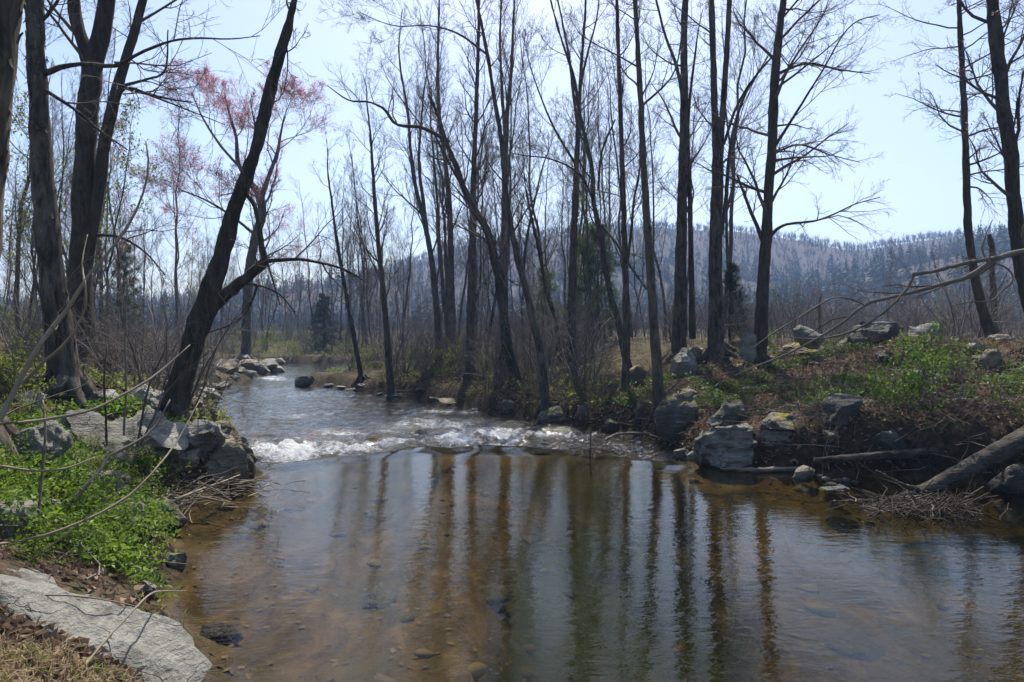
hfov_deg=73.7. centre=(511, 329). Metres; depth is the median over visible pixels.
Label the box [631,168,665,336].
forest tree
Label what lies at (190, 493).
drift branch
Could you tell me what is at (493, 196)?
forest tree
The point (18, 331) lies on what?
bare shrub
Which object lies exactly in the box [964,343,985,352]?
boulder
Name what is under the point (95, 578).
leaf litter
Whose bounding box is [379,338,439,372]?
bare shrub
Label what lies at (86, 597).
bare cane
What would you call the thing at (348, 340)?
leafing shrub
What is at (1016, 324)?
bare shrub
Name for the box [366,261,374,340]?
forest tree
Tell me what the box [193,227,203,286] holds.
forest tree
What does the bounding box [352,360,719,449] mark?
fallen sticks
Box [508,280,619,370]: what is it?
bare shrub
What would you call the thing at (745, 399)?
bare shrub
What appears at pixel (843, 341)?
boulder
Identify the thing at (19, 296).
bare shrub
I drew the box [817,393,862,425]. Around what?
boulder
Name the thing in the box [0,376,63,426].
leafing shrub
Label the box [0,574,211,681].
boulder
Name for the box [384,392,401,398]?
boulder
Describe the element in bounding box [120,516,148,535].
boulder
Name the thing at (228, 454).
boulder
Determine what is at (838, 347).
bare shrub
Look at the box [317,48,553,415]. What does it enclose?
forest tree
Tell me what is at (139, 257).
forest tree
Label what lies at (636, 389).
bare shrub
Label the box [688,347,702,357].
boulder
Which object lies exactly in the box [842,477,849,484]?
cobble
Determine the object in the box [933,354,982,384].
bare shrub
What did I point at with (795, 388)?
bare shrub
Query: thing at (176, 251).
forest tree
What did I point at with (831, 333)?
bare shrub
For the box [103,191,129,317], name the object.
forest tree
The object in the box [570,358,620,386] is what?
bare shrub
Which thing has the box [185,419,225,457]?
boulder
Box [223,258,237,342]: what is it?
forest tree
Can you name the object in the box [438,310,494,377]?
bare shrub
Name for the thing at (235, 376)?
boulder
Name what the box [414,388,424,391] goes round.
boulder
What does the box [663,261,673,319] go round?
forest tree
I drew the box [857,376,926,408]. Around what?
bare shrub
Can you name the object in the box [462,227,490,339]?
forest tree
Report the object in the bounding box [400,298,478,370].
bare shrub
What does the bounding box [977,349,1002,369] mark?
boulder
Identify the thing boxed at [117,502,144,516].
boulder
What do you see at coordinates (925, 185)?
sky
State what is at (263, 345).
leafing shrub
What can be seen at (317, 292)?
forest tree
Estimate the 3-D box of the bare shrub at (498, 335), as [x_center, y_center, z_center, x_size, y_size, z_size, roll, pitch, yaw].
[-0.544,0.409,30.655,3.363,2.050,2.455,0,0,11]
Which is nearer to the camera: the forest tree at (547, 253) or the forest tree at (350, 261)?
the forest tree at (547, 253)
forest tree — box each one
[0,88,74,336]
[0,138,30,332]
[0,207,29,323]
[0,230,16,307]
[2,200,21,307]
[3,53,77,278]
[3,115,72,333]
[3,175,30,235]
[3,183,31,310]
[4,210,38,310]
[5,57,59,345]
[5,85,76,247]
[6,105,28,183]
[7,3,146,330]
[8,0,114,356]
[10,97,71,212]
[12,134,37,313]
[18,0,314,419]
[35,0,235,382]
[54,122,118,266]
[55,19,147,288]
[58,74,80,270]
[59,79,113,280]
[61,95,175,347]
[61,181,70,281]
[61,189,70,255]
[62,121,140,341]
[73,136,133,311]
[78,73,166,368]
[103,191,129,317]
[108,161,144,334]
[109,194,146,279]
[116,214,151,319]
[123,196,173,318]
[129,90,210,342]
[129,203,160,323]
[136,202,171,335]
[139,216,173,321]
[149,146,209,337]
[172,250,201,307]
[174,219,203,316]
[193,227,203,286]
[193,236,212,302]
[195,210,216,339]
[196,177,234,337]
[199,238,221,339]
[203,216,240,343]
[217,251,238,337]
[220,247,241,347]
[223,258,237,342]
[225,259,242,336]
[230,240,262,341]
[232,277,239,338]
[238,251,262,333]
[252,218,271,333]
[253,222,279,339]
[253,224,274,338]
[255,271,273,333]
[256,247,284,347]
[256,267,272,332]
[263,246,280,330]
[265,237,295,338]
[269,248,292,330]
[270,225,299,328]
[281,231,303,324]
[283,175,330,349]
[283,248,313,330]
[287,215,316,334]
[288,243,305,330]
[295,257,316,330]
[296,203,343,331]
[307,259,320,314]
[308,116,385,387]
[308,212,350,327]
[312,266,319,319]
[315,0,589,438]
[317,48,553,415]
[320,218,355,354]
[321,163,370,343]
[324,243,337,327]
[327,162,362,344]
[331,218,360,341]
[337,227,358,340]
[339,28,411,406]
[339,190,374,320]
[339,237,356,340]
[341,238,354,313]
[342,174,373,345]
[342,200,372,338]
[343,131,392,359]
[344,153,385,359]
[349,237,367,330]
[350,209,384,341]
[351,277,362,326]
[353,263,375,334]
[355,221,373,344]
[358,211,375,345]
[360,1,484,356]
[361,219,387,348]
[364,189,401,341]
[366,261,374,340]
[367,2,459,367]
[368,276,381,337]
[373,260,397,312]
[374,230,393,347]
[377,223,400,355]
[384,157,441,362]
[384,216,418,337]
[386,235,413,334]
[386,237,415,334]
[391,243,425,341]
[392,203,426,369]
[397,64,496,323]
[398,270,414,337]
[405,0,466,364]
[405,146,466,273]
[414,276,423,342]
[417,272,429,334]
[424,136,464,294]
[424,274,433,336]
[426,203,446,320]
[429,50,503,232]
[431,219,463,366]
[436,0,508,380]
[440,211,465,342]
[442,122,515,347]
[452,92,479,347]
[453,16,552,352]
[454,129,499,301]
[454,155,491,340]
[454,248,460,298]
[456,236,490,336]
[456,275,466,332]
[460,181,493,302]
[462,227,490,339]
[465,0,666,377]
[465,239,490,314]
[471,24,533,370]
[475,174,498,331]
[478,117,509,255]
[478,256,492,328]
[484,0,532,381]
[484,250,508,328]
[490,165,522,330]
[496,9,570,323]
[499,140,564,373]
[504,0,630,372]
[510,153,541,284]
[510,169,541,362]
[511,172,535,325]
[514,191,538,298]
[521,130,555,283]
[524,46,637,267]
[524,211,554,294]
[527,246,539,312]
[527,252,537,307]
[534,129,580,324]
[538,210,562,324]
[543,80,599,334]
[545,150,581,314]
[549,99,615,305]
[551,25,625,326]
[552,264,562,312]
[554,183,581,320]
[560,158,596,342]
[562,0,720,439]
[563,0,698,392]
[564,73,650,336]
[568,163,599,303]
[570,34,658,336]
[573,97,616,352]
[585,50,640,337]
[592,122,619,338]
[609,0,720,366]
[618,148,652,336]
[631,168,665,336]
[635,53,677,336]
[654,90,744,336]
[663,0,799,333]
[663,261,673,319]
[668,0,855,365]
[687,0,896,375]
[689,2,792,332]
[858,0,1023,341]
[881,233,901,318]
[914,0,1023,361]
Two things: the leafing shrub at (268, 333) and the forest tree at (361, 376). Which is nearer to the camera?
the forest tree at (361, 376)
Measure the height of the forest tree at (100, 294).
13.295 m
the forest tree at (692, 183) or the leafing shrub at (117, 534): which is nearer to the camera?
the leafing shrub at (117, 534)
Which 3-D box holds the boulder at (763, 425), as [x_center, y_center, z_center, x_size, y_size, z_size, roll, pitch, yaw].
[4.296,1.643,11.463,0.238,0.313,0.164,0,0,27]
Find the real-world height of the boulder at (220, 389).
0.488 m
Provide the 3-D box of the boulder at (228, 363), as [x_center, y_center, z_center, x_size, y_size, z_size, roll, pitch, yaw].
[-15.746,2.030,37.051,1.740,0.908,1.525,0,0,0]
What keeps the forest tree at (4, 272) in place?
on the ground at (914, 622)
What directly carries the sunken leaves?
on the ground at (914, 622)
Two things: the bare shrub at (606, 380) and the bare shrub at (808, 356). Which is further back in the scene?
the bare shrub at (606, 380)
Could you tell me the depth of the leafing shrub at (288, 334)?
72.69 m
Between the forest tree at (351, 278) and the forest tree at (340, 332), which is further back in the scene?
the forest tree at (340, 332)
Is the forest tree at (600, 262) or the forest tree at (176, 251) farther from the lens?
the forest tree at (176, 251)
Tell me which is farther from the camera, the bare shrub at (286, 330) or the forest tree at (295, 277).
the forest tree at (295, 277)
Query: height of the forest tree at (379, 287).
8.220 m
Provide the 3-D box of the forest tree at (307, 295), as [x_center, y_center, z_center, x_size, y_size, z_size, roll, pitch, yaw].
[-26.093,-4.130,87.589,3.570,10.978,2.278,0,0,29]
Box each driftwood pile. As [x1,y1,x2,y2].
[146,465,309,522]
[546,439,643,457]
[817,478,991,533]
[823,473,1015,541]
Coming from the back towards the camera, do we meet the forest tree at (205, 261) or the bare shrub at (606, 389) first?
the forest tree at (205, 261)
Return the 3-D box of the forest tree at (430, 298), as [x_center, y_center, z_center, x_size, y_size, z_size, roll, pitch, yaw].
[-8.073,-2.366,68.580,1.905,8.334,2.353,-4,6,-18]
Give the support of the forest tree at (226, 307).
on the ground at (914, 622)
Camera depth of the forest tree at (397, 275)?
70.48 m
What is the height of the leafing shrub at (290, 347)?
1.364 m
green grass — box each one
[0,389,203,631]
[2,370,237,432]
[2,640,125,681]
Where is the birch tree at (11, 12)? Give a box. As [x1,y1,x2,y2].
[0,0,65,498]
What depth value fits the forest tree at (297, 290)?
78.88 m
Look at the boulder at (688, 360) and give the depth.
19.69 m
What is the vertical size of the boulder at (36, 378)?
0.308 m
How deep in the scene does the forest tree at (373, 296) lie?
72.60 m
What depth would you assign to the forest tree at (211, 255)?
63.23 m
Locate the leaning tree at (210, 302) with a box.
[112,0,378,422]
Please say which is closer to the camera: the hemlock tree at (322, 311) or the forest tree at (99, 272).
the forest tree at (99, 272)
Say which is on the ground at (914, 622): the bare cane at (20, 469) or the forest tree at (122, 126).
the forest tree at (122, 126)
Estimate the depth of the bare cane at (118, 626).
3.85 m
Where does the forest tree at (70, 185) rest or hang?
on the ground at (914, 622)
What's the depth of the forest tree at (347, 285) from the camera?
73.21 m
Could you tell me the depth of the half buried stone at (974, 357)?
15.37 m
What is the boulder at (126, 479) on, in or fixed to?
on the ground at (914, 622)
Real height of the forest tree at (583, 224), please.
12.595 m
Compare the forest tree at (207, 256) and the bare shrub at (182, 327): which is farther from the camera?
the forest tree at (207, 256)
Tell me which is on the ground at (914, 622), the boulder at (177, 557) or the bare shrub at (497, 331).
the bare shrub at (497, 331)
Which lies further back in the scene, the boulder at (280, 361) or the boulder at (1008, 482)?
the boulder at (280, 361)
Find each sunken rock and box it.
[200,622,243,643]
[362,582,397,609]
[478,585,505,605]
[816,624,884,661]
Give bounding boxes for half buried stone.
[607,380,620,389]
[680,388,698,394]
[862,398,876,406]
[874,346,883,350]
[930,376,951,382]
[971,355,981,362]
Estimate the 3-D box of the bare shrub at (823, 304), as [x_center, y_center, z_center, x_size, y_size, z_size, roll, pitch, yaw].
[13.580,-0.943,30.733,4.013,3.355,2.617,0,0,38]
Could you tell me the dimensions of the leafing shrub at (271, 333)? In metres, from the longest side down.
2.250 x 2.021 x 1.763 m
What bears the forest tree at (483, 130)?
on the ground at (914, 622)
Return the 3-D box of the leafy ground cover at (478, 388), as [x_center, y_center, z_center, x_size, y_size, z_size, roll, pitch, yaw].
[-3.318,1.247,29.605,13.071,2.122,25.068,0,0,0]
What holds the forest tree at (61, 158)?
on the ground at (914, 622)
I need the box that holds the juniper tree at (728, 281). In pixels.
[702,259,753,341]
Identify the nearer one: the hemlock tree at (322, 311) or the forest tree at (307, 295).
the hemlock tree at (322, 311)
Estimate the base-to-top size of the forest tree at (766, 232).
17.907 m
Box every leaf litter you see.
[0,360,239,614]
[0,388,166,609]
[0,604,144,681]
[488,335,1023,473]
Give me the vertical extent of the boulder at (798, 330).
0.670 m
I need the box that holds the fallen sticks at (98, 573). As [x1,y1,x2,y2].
[0,349,265,601]
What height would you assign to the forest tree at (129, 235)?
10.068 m
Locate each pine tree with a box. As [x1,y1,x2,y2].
[525,265,565,345]
[562,221,630,338]
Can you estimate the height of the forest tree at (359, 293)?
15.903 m
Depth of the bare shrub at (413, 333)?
36.81 m
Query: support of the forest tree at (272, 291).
on the ground at (914, 622)
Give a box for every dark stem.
[78,341,119,447]
[130,334,209,464]
[134,348,165,449]
[589,430,590,458]
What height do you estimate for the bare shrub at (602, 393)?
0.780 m
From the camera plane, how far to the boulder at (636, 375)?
20.04 m
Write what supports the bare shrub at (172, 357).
on the ground at (914, 622)
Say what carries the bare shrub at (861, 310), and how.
on the ground at (914, 622)
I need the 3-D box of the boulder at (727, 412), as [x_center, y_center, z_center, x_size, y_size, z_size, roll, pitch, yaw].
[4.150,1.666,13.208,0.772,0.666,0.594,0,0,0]
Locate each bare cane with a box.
[0,345,189,424]
[0,400,199,544]
[0,457,95,471]
[44,594,134,606]
[86,574,185,663]
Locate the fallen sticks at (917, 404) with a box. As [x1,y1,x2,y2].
[384,332,1023,460]
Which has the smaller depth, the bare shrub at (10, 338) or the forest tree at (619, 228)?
the bare shrub at (10, 338)
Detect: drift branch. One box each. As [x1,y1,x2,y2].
[171,474,239,501]
[604,432,664,440]
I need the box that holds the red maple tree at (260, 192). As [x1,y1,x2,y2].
[127,57,346,363]
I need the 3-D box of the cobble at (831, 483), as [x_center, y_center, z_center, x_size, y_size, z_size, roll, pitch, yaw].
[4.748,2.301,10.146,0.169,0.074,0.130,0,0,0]
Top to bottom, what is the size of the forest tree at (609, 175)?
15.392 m
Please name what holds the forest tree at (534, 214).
on the ground at (914, 622)
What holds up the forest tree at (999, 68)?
on the ground at (914, 622)
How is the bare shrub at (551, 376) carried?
on the ground at (914, 622)
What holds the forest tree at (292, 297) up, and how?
on the ground at (914, 622)
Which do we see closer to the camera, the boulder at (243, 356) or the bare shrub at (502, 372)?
the bare shrub at (502, 372)
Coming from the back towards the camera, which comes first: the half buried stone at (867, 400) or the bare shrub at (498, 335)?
the bare shrub at (498, 335)
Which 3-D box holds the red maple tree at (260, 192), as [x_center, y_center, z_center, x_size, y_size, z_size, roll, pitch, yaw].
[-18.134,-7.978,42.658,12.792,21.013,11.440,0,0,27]
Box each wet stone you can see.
[311,461,330,468]
[411,429,428,446]
[467,432,487,445]
[534,438,550,454]
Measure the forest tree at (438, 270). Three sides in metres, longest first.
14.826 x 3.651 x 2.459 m
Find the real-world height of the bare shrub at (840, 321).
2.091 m
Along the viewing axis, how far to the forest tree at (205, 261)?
41.78 m
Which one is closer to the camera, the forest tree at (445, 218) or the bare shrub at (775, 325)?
the bare shrub at (775, 325)
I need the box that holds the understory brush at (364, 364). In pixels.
[0,283,642,391]
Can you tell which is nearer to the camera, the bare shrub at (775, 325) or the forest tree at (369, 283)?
the bare shrub at (775, 325)
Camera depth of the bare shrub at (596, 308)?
30.25 m
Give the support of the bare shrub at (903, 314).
on the ground at (914, 622)
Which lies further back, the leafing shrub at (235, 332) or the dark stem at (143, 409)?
the leafing shrub at (235, 332)
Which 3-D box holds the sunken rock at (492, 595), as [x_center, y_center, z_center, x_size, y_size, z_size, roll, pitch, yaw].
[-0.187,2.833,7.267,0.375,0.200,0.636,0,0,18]
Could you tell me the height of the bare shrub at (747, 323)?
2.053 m
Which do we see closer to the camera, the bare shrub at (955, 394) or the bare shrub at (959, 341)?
the bare shrub at (955, 394)
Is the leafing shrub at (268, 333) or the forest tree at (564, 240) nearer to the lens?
the forest tree at (564, 240)
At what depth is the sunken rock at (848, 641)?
6.34 m
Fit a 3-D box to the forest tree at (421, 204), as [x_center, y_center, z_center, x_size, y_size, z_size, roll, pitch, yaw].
[-4.294,-6.976,31.415,4.212,17.886,4.040,0,0,0]
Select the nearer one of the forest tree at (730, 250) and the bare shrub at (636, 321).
the forest tree at (730, 250)
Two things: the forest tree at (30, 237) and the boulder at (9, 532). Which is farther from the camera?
the forest tree at (30, 237)
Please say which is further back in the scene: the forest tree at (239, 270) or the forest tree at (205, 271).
the forest tree at (239, 270)
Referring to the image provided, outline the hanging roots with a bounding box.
[786,361,1022,480]
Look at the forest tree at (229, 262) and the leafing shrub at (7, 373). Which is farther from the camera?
the forest tree at (229, 262)
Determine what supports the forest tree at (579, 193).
on the ground at (914, 622)
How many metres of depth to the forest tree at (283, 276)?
93.14 m
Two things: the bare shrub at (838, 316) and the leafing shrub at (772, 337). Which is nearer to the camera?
the leafing shrub at (772, 337)
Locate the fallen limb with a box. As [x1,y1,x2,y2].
[735,220,1023,375]
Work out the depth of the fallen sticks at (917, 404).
15.60 m
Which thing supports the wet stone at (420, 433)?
in the water
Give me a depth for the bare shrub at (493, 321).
35.90 m
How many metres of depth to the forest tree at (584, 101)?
31.32 m
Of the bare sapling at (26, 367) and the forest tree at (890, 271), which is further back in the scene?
the forest tree at (890, 271)
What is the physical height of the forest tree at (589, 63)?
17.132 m
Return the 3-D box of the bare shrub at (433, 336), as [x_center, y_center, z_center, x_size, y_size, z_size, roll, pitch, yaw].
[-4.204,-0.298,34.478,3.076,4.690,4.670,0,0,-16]
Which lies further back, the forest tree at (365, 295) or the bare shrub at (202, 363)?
the forest tree at (365, 295)
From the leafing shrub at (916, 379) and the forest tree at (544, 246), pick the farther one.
the forest tree at (544, 246)
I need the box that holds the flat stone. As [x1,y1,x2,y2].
[818,486,849,492]
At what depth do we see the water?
6.47 m
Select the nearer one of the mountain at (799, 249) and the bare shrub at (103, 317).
the bare shrub at (103, 317)
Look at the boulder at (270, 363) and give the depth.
43.87 m
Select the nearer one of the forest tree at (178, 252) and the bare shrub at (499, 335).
the bare shrub at (499, 335)
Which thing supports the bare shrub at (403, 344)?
on the ground at (914, 622)
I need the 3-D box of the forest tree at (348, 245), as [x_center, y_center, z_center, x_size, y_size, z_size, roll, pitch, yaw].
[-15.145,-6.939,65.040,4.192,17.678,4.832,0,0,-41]
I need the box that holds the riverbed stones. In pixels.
[196,475,1023,681]
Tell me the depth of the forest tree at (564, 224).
36.71 m
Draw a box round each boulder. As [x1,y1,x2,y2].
[0,498,37,544]
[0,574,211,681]
[7,568,56,585]
[12,390,45,412]
[12,420,72,472]
[26,374,39,387]
[41,498,64,515]
[59,409,140,470]
[74,469,130,495]
[86,391,103,402]
[99,389,118,398]
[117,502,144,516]
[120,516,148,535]
[124,384,164,409]
[128,405,188,459]
[137,580,157,600]
[145,497,187,531]
[159,487,176,498]
[164,448,200,471]
[165,553,186,570]
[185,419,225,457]
[189,397,210,419]
[198,387,222,399]
[199,357,218,369]
[204,438,253,488]
[208,408,217,421]
[209,370,221,380]
[210,382,229,390]
[214,359,238,372]
[215,420,231,433]
[225,432,233,438]
[227,435,257,476]
[230,373,240,380]
[234,353,250,362]
[236,367,244,372]
[239,359,259,369]
[244,370,256,376]
[255,364,269,374]
[260,358,278,368]
[272,366,283,373]
[276,358,285,365]
[294,374,314,389]
[324,383,333,386]
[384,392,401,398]
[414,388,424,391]
[438,398,456,404]
[500,399,515,413]
[539,405,564,426]
[577,403,589,416]
[604,418,618,432]
[629,365,649,384]
[634,400,650,419]
[655,392,697,444]
[670,348,696,377]
[673,446,688,462]
[687,423,757,470]
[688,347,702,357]
[706,399,746,427]
[739,332,756,362]
[753,429,791,445]
[760,412,799,431]
[760,420,767,432]
[779,342,824,355]
[792,465,814,482]
[793,325,824,349]
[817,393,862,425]
[822,429,840,443]
[836,338,851,349]
[847,321,903,344]
[872,430,905,449]
[875,351,893,363]
[908,323,941,337]
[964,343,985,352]
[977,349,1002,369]
[987,334,1014,342]
[987,463,1023,499]
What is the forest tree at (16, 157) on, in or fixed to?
on the ground at (914, 622)
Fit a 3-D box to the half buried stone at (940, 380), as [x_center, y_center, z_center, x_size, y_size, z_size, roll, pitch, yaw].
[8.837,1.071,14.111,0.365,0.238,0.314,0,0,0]
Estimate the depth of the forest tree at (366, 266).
38.24 m
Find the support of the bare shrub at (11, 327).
on the ground at (914, 622)
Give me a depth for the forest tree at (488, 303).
29.21 m
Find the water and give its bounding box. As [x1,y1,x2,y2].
[215,363,1015,681]
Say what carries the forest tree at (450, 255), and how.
on the ground at (914, 622)
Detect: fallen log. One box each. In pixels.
[720,466,799,472]
[814,442,939,463]
[831,426,1023,505]
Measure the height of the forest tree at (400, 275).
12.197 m
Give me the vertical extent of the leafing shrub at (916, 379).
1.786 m
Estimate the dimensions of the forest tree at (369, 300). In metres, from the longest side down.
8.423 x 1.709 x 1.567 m
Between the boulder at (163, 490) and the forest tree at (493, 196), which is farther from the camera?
the forest tree at (493, 196)
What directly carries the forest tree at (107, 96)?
on the ground at (914, 622)
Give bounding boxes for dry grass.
[0,598,167,681]
[603,331,1023,392]
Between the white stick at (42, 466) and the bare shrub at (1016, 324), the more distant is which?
the bare shrub at (1016, 324)
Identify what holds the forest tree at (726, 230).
on the ground at (914, 622)
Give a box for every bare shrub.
[0,251,103,360]
[0,269,39,340]
[0,297,44,361]
[0,304,100,352]
[0,305,38,351]
[0,308,38,355]
[1,285,163,377]
[2,275,131,373]
[13,234,269,417]
[16,317,145,370]
[24,322,139,361]
[38,305,174,382]
[72,275,225,389]
[93,264,241,386]
[95,291,146,356]
[95,296,154,336]
[99,309,210,371]
[116,317,173,385]
[117,279,262,406]
[119,310,179,383]
[140,347,259,421]
[148,329,222,390]
[155,332,258,397]
[161,336,230,396]
[251,312,268,337]
[271,318,295,340]
[284,315,326,352]
[322,327,368,370]
[353,292,445,378]
[353,321,397,367]
[356,313,433,372]
[359,339,438,371]
[375,325,422,364]
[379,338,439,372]
[394,326,434,368]
[394,329,445,381]
[396,284,458,356]
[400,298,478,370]
[400,313,434,361]
[407,329,433,367]
[416,319,464,357]
[423,298,496,364]
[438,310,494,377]
[442,302,487,347]
[452,317,531,391]
[454,311,557,390]
[456,311,498,352]
[459,286,552,375]
[459,320,526,350]
[464,316,527,381]
[477,294,521,345]
[477,309,559,385]
[478,314,516,343]
[495,244,621,385]
[504,379,534,400]
[505,360,568,404]
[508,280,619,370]
[510,297,560,342]
[511,308,589,371]
[512,310,559,374]
[515,306,559,355]
[515,306,563,362]
[519,343,581,378]
[520,350,588,393]
[523,366,569,402]
[531,283,647,389]
[532,285,601,349]
[539,288,582,347]
[542,376,592,403]
[550,302,617,368]
[566,265,637,341]
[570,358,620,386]
[572,351,631,384]
[584,354,641,406]
[587,380,613,399]
[599,355,705,423]
[609,292,647,332]
[615,286,658,336]
[616,379,651,397]
[633,350,666,374]
[635,299,699,342]
[639,265,708,346]
[651,348,710,375]
[687,272,756,333]
[694,340,756,376]
[694,349,768,389]
[706,293,774,338]
[719,372,750,384]
[723,292,755,331]
[724,385,777,413]
[740,355,819,400]
[744,392,785,414]
[745,279,814,338]
[754,290,800,335]
[764,344,794,366]
[769,275,820,341]
[769,281,857,332]
[769,290,825,335]
[770,378,817,397]
[774,341,821,362]
[775,365,810,387]
[796,343,877,394]
[796,344,846,364]
[807,284,867,338]
[813,296,857,333]
[822,318,846,339]
[823,337,849,357]
[827,301,864,338]
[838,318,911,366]
[844,291,883,324]
[852,272,948,332]
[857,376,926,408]
[871,384,936,402]
[872,364,898,393]
[876,231,1018,338]
[880,283,945,332]
[882,297,926,332]
[887,274,959,333]
[908,360,985,401]
[912,290,970,337]
[912,321,948,341]
[913,285,972,336]
[921,286,960,328]
[926,301,968,335]
[929,320,980,346]
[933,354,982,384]
[935,286,1016,336]
[939,299,979,335]
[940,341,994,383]
[945,253,1022,335]
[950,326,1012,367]
[951,331,977,342]
[974,316,1021,336]
[1005,304,1023,339]
[1007,327,1023,350]
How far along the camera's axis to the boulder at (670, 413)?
14.24 m
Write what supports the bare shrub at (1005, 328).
on the ground at (914, 622)
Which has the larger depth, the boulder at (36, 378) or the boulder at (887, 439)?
the boulder at (887, 439)
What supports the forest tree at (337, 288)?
on the ground at (914, 622)
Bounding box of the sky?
[0,0,1023,301]
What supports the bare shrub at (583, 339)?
on the ground at (914, 622)
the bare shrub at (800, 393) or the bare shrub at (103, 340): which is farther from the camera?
the bare shrub at (103, 340)
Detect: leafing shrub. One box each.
[0,292,41,339]
[0,309,41,350]
[0,328,46,406]
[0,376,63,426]
[0,427,39,476]
[0,484,122,566]
[18,460,141,523]
[67,492,150,562]
[69,423,156,491]
[136,458,175,497]
[228,322,240,341]
[251,336,273,350]
[256,326,277,340]
[262,325,277,339]
[277,327,299,339]
[284,340,301,351]
[293,327,312,342]
[335,334,357,353]
[351,339,383,369]
[433,336,464,375]
[477,350,495,368]
[768,326,775,343]
[865,312,966,412]
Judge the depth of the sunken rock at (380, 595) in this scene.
6.48 m
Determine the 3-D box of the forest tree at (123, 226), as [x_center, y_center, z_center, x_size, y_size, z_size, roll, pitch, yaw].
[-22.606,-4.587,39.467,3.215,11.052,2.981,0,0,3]
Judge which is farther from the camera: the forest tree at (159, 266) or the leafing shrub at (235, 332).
the leafing shrub at (235, 332)
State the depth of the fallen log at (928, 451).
10.47 m
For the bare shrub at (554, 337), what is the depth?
25.20 m
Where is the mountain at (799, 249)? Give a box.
[144,227,1021,329]
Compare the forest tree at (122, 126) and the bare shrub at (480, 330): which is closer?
the forest tree at (122, 126)
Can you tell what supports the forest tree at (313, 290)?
on the ground at (914, 622)
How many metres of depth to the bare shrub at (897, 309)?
26.45 m
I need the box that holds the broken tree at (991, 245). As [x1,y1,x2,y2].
[981,234,1004,327]
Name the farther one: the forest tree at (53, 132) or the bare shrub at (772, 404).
the forest tree at (53, 132)
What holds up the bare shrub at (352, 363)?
on the ground at (914, 622)
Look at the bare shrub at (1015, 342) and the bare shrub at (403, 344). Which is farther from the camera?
the bare shrub at (403, 344)
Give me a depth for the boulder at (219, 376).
32.63 m
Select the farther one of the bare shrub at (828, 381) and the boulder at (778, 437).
the bare shrub at (828, 381)
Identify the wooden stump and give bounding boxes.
[818,296,825,341]
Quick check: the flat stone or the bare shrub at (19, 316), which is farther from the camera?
the bare shrub at (19, 316)
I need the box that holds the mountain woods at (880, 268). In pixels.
[0,216,1022,330]
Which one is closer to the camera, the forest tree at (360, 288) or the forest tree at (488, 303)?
the forest tree at (488, 303)
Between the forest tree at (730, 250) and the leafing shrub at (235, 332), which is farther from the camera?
the leafing shrub at (235, 332)
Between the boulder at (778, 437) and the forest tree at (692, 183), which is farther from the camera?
the forest tree at (692, 183)
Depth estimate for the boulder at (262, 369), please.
41.28 m
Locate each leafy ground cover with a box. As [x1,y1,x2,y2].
[0,349,237,437]
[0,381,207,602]
[210,339,465,360]
[326,341,633,412]
[559,332,1023,420]
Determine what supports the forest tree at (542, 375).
on the ground at (914, 622)
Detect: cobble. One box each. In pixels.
[821,476,831,482]
[826,482,836,485]
[831,478,841,484]
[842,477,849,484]
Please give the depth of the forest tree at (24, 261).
40.30 m
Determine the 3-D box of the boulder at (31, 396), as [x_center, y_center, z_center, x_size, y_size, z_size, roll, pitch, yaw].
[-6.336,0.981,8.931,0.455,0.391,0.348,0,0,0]
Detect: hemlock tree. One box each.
[105,240,159,353]
[301,292,345,349]
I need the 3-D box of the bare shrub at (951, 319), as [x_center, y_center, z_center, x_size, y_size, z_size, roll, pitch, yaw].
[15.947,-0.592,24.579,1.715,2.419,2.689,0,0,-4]
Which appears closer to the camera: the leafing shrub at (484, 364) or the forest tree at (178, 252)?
the leafing shrub at (484, 364)
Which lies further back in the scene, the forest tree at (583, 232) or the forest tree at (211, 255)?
the forest tree at (211, 255)
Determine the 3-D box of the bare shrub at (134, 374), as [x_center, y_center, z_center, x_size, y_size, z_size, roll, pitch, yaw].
[-6.457,0.099,12.196,2.807,2.654,2.306,0,0,-41]
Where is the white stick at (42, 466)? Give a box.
[34,400,46,541]
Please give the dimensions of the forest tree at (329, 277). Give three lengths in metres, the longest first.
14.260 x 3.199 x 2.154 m
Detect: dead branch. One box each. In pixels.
[70,399,172,510]
[922,369,948,399]
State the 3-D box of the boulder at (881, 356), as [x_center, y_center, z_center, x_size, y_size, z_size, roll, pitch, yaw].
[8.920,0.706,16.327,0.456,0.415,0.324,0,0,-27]
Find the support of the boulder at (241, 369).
on the ground at (914, 622)
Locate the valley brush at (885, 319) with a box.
[281,239,1023,354]
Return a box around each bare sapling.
[0,141,193,421]
[100,274,153,435]
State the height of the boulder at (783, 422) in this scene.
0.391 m
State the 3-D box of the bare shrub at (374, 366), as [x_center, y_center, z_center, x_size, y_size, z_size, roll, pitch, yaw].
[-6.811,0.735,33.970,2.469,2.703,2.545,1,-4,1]
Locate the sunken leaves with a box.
[161,471,1023,681]
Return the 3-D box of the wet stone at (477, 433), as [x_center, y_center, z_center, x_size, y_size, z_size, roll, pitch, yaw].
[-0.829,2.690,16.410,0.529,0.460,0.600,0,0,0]
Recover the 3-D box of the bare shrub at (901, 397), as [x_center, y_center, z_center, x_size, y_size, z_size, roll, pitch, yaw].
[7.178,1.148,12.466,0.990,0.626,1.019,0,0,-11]
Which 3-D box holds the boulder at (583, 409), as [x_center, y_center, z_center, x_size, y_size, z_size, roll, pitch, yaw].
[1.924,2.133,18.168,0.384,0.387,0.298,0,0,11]
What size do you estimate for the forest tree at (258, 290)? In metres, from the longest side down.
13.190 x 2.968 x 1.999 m

